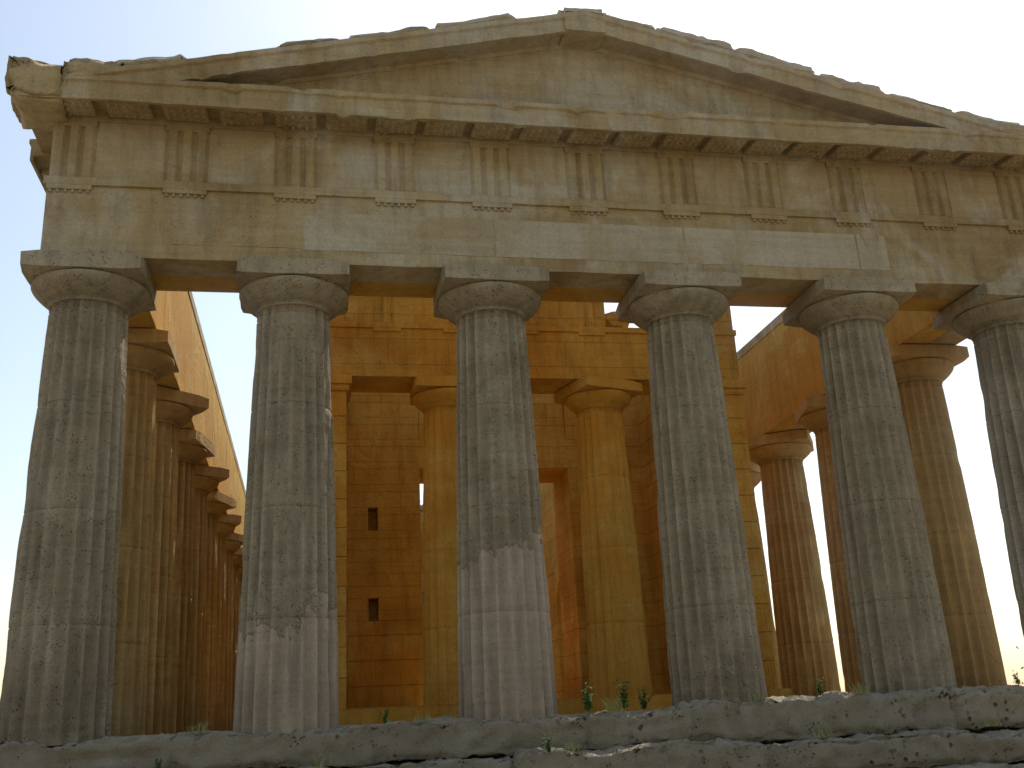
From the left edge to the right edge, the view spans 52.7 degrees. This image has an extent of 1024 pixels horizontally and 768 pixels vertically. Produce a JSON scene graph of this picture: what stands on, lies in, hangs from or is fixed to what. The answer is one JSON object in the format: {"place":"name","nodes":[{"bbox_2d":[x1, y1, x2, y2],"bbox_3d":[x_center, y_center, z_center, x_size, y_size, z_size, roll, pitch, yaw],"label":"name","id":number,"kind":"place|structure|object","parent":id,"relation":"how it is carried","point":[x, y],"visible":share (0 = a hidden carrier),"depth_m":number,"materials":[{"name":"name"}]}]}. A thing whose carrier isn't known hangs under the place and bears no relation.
{"place":"outdoors","nodes":[
{"label":"outdoors","id":0,"kind":"place"},
{"bbox_2d":[421,521,422,568],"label":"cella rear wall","id":1,"kind":"structure","parent":0,"point":[422,543],"depth_m":43.28,"materials":[{"name":"beige stone"}]},
{"bbox_2d":[346,392,662,708],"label":"inner wall","id":2,"kind":"structure","parent":0,"point":[384,610],"depth_m":24.82,"materials":[{"name":"beige stone"}]},
{"bbox_2d":[0,683,1023,767],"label":"stone steps","id":3,"kind":"structure","parent":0,"point":[882,728],"depth_m":14.21,"materials":[{"name":"stone"}]},
{"bbox_2d":[0,249,156,746],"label":"column","id":4,"kind":"structure","parent":3,"relation":"on","point":[57,684],"depth_m":14.16,"materials":[{"name":"stone"}]},
{"bbox_2d":[151,275,957,311],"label":"soffit","id":5,"kind":"structure","parent":4,"relation":"on","point":[357,288],"depth_m":17.17,"materials":[{"name":"stone"}]},
{"bbox_2d":[111,328,178,735],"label":"column","id":6,"kind":"structure","parent":3,"relation":"on","point":[152,357],"depth_m":17.26,"materials":[{"name":"stone"}]},
{"bbox_2d":[128,291,947,585],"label":"entablature","id":7,"kind":"structure","parent":6,"relation":"on","point":[780,368],"depth_m":25.28,"materials":[{"name":"stone"}]},
{"bbox_2d":[41,169,48,176],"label":"mutules","id":8,"kind":"object","parent":7,"relation":"attached to","point":[44,172],"depth_m":17.22,"materials":[{"name":"stone"}]},
{"bbox_2d":[750,331,966,461],"bbox_3d":[-2.397,4.016,35.734,16.730,1.277,38.191,1,-18,-11],"label":"architrave","id":9,"kind":"object","parent":7,"relation":"attached to","point":[951,338],"depth_m":20.54,"materials":[{"name":"stone"}]},
{"bbox_2d":[154,758,162,767],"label":"weed","id":10,"kind":"object","parent":3,"relation":"on","point":[159,765],"visible":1,"depth_m":12.68,"materials":[{"name":"green plant"}]},
{"bbox_2d":[145,385,208,734],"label":"column","id":11,"kind":"structure","parent":3,"relation":"on","point":[176,410],"depth_m":20.31,"materials":[{"name":"stone"}]},
{"bbox_2d":[171,429,214,733],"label":"column","id":12,"kind":"structure","parent":3,"relation":"on","point":[195,447],"depth_m":23.33,"materials":[{"name":"stone"}]},
{"bbox_2d":[189,465,228,732],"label":"column","id":13,"kind":"structure","parent":3,"relation":"on","point":[208,479],"depth_m":26.39,"materials":[{"name":"stone"}]},
{"bbox_2d":[203,490,236,731],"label":"column","id":14,"kind":"structure","parent":3,"relation":"on","point":[219,504],"depth_m":29.41,"materials":[{"name":"stone"}]},
{"bbox_2d":[214,514,241,731],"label":"column","id":15,"kind":"structure","parent":3,"relation":"on","point":[227,524],"depth_m":32.41,"materials":[{"name":"stone"}]},
{"bbox_2d":[223,532,242,730],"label":"column","id":16,"kind":"structure","parent":3,"relation":"on","point":[234,542],"depth_m":35.40,"materials":[{"name":"stone"}]},
{"bbox_2d":[231,547,242,730],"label":"column","id":17,"kind":"structure","parent":3,"relation":"on","point":[237,559],"depth_m":38.56,"materials":[{"name":"stone"}]},
{"bbox_2d":[239,564,242,606],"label":"column","id":18,"kind":"structure","parent":3,"relation":"on","point":[240,576],"depth_m":41.88,"materials":[{"name":"stone"}]},
{"bbox_2d":[233,256,349,734],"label":"column","id":19,"kind":"structure","parent":3,"relation":"on","point":[286,680],"depth_m":14.69,"materials":[{"name":"stone"}]},
{"bbox_2d":[40,175,1023,298],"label":"architrave","id":20,"kind":"object","parent":19,"relation":"on","point":[947,257],"visible":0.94,"depth_m":16.56,"materials":[{"name":"stone"}]},
{"bbox_2d":[49,113,1023,219],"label":"triglyph","id":21,"kind":"object","parent":20,"relation":"on","point":[74,148],"visible":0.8,"depth_m":16.92,"materials":[{"name":"stone"}]},
{"bbox_2d":[63,100,1023,169],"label":"mutules","id":22,"kind":"object","parent":21,"relation":"attached to","point":[298,121],"visible":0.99,"depth_m":16.86,"materials":[{"name":"stone"}]},
{"bbox_2d":[10,72,1023,163],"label":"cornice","id":23,"kind":"structure","parent":22,"relation":"on","point":[269,102],"depth_m":16.51,"materials":[{"name":"stone"}]},
{"bbox_2d":[4,57,1023,174],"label":"geison corner blocks","id":24,"kind":"structure","parent":23,"relation":"on","point":[33,115],"depth_m":15.27,"materials":[{"name":"stone"}]},
{"bbox_2d":[63,10,1023,134],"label":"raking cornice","id":25,"kind":"structure","parent":23,"relation":"on","point":[578,30],"depth_m":17.30,"materials":[{"name":"stone"}]},
{"bbox_2d":[120,7,1023,129],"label":"roof slabs","id":26,"kind":"structure","parent":25,"relation":"on","point":[752,54],"depth_m":17.68,"materials":[{"name":"stone"}]},
{"bbox_2d":[271,48,856,122],"bbox_3d":[1.064,-4.914,18.035,13.581,1.582,1.152,1,-18,-11],"label":"tympanum","id":27,"kind":"object","parent":23,"relation":"on","point":[575,78],"visible":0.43,"depth_m":17.50,"materials":[{"name":"stone"}]},
{"bbox_2d":[94,122,1002,218],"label":"metopes","id":28,"kind":"object","parent":20,"relation":"on","point":[127,151],"visible":1,"depth_m":17.01,"materials":[{"name":"stone"}]},
{"bbox_2d":[304,212,889,270],"bbox_3d":[1.619,-2.294,16.843,9.805,0.660,0.072,1,-18,-11],"label":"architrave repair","id":29,"kind":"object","parent":20,"relation":"attached to","point":[344,232],"visible":1,"depth_m":16.74,"materials":[{"name":"stone"}]},
{"bbox_2d":[379,708,389,722],"bbox_3d":[-1.706,4.450,13.886,0.172,0.230,0.099,-17,-23,36],"label":"weed","id":30,"kind":"object","parent":3,"relation":"on","point":[386,711],"visible":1,"depth_m":13.87,"materials":[{"name":"green plant"}]},
{"bbox_2d":[422,586,423,619],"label":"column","id":31,"kind":"structure","parent":3,"relation":"on","point":[422,597],"depth_m":52.27,"materials":[{"name":"stone"}]},
{"bbox_2d":[433,263,557,721],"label":"column","id":32,"kind":"structure","parent":3,"relation":"on","point":[505,661],"depth_m":15.28,"materials":[{"name":"stone"}]},
{"bbox_2d":[541,734,552,752],"bbox_3d":[0.472,4.725,13.563,0.168,0.257,0.137,1,-18,-11],"label":"weed","id":33,"kind":"object","parent":3,"relation":"on","point":[548,748],"visible":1,"depth_m":13.56,"materials":[{"name":"green plant"}]},
{"bbox_2d":[582,682,593,711],"bbox_3d":[1.062,4.412,14.542,0.191,0.423,0.238,1,-18,-11],"label":"weed","id":34,"kind":"object","parent":3,"relation":"on","point":[587,703],"visible":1,"depth_m":14.49,"materials":[{"name":"green plant"}]},
{"bbox_2d":[186,679,1001,766],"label":"grass tufts","id":35,"kind":"object","parent":3,"relation":"on","point":[608,709],"visible":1,"depth_m":14.31,"materials":[{"name":"green plant"}]},
{"bbox_2d":[613,678,629,711],"bbox_3d":[1.556,4.452,14.819,0.346,0.472,0.227,10,-22,-35],"label":"weed","id":36,"kind":"object","parent":3,"relation":"on","point":[623,694],"visible":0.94,"depth_m":14.81,"materials":[{"name":"green plant"}]},
{"bbox_2d":[636,686,651,709],"bbox_3d":[2.001,4.740,15.581,0.296,0.358,0.201,1,-18,-11],"label":"weed","id":37,"kind":"object","parent":3,"relation":"on","point":[643,702],"visible":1,"depth_m":15.55,"materials":[{"name":"green plant"}]},
{"bbox_2d":[616,270,767,710],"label":"column","id":38,"kind":"structure","parent":3,"relation":"on","point":[713,646],"depth_m":15.90,"materials":[{"name":"stone"}]},
{"bbox_2d":[750,461,781,688],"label":"column","id":39,"kind":"structure","parent":3,"relation":"on","point":[756,473],"depth_m":28.99,"materials":[{"name":"stone"}]},
{"bbox_2d":[747,430,840,696],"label":"column","id":40,"kind":"structure","parent":3,"relation":"on","point":[806,649],"depth_m":25.93,"materials":[{"name":"stone"}]},
{"bbox_2d":[815,676,823,695],"bbox_3d":[4.500,4.420,15.094,0.134,0.301,0.212,-18,-24,39],"label":"weed","id":41,"kind":"object","parent":3,"relation":"on","point":[819,688],"visible":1,"depth_m":15.06,"materials":[{"name":"green plant"}]},
{"bbox_2d":[794,395,861,690],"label":"column","id":42,"kind":"structure","parent":3,"relation":"on","point":[810,414],"depth_m":23.28,"materials":[{"name":"stone"}]},
{"bbox_2d":[782,276,956,700],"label":"column","id":43,"kind":"structure","parent":3,"relation":"on","point":[901,636],"depth_m":16.51,"materials":[{"name":"stone"}]},
{"bbox_2d":[889,344,1006,688],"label":"column","id":44,"kind":"structure","parent":3,"relation":"on","point":[922,373],"depth_m":19.89,"materials":[{"name":"stone"}]},
{"bbox_2d":[932,281,1023,636],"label":"column","id":45,"kind":"structure","parent":3,"relation":"on","point":[987,318],"depth_m":17.73,"materials":[{"name":"stone"}]},
{"bbox_2d":[1012,670,1019,685],"bbox_3d":[7.624,4.439,15.630,0.108,0.235,0.124,1,-18,-11],"label":"weed","id":46,"kind":"object","parent":3,"relation":"on","point":[1016,680],"visible":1,"depth_m":15.62,"materials":[{"name":"green plant"}]},
{"bbox_2d":[0,0,1023,697],"label":"sky","id":47,"kind":"structure","parent":0,"point":[955,55],"materials":[{"name":"white"}]},
{"bbox_3d":[-2.452,2.868,36.094,16.664,1.154,38.158,1,-18,-11],"label":"frieze","id":48,"kind":"object","parent":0,"visible":0},
{"bbox_2d":[29,139,784,497],"bbox_3d":[-2.542,2.398,36.591,17.990,0.405,38.821,1,-18,-11],"label":"geison","id":49,"kind":"object","parent":48,"relation":"attached to","point":[39,159],"visible":0.03,"depth_m":26.11,"materials":[{"name":"stone"}]},
{"bbox_3d":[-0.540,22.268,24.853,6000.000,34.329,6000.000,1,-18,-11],"label":"ground","id":50,"kind":"structure","parent":0,"visible":0},
{"bbox_2d":[219,725,1023,767],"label":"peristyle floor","id":51,"kind":"structure","parent":50,"relation":"on","point":[348,764],"depth_m":14.65,"materials":[{"name":"stone"}]},
{"bbox_2d":[330,306,791,724],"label":"cella walls","id":52,"kind":"structure","parent":51,"relation":"on","point":[734,386],"depth_m":21.39,"materials":[{"name":"beige stone"}]},
{"bbox_2d":[410,376,458,704],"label":"column in antis","id":53,"kind":"structure","parent":52,"relation":"on","point":[433,399],"depth_m":20.41,"materials":[{"name":"stone"}]},
{"bbox_2d":[329,296,739,573],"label":"entablature","id":54,"kind":"structure","parent":52,"relation":"on","point":[396,344],"depth_m":21.76,"materials":[{"name":"stone"}]},
{"bbox_2d":[553,376,652,696],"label":"column in antis","id":55,"kind":"structure","parent":52,"relation":"on","point":[616,628],"depth_m":21.03,"materials":[{"name":"stone"}]}
]}

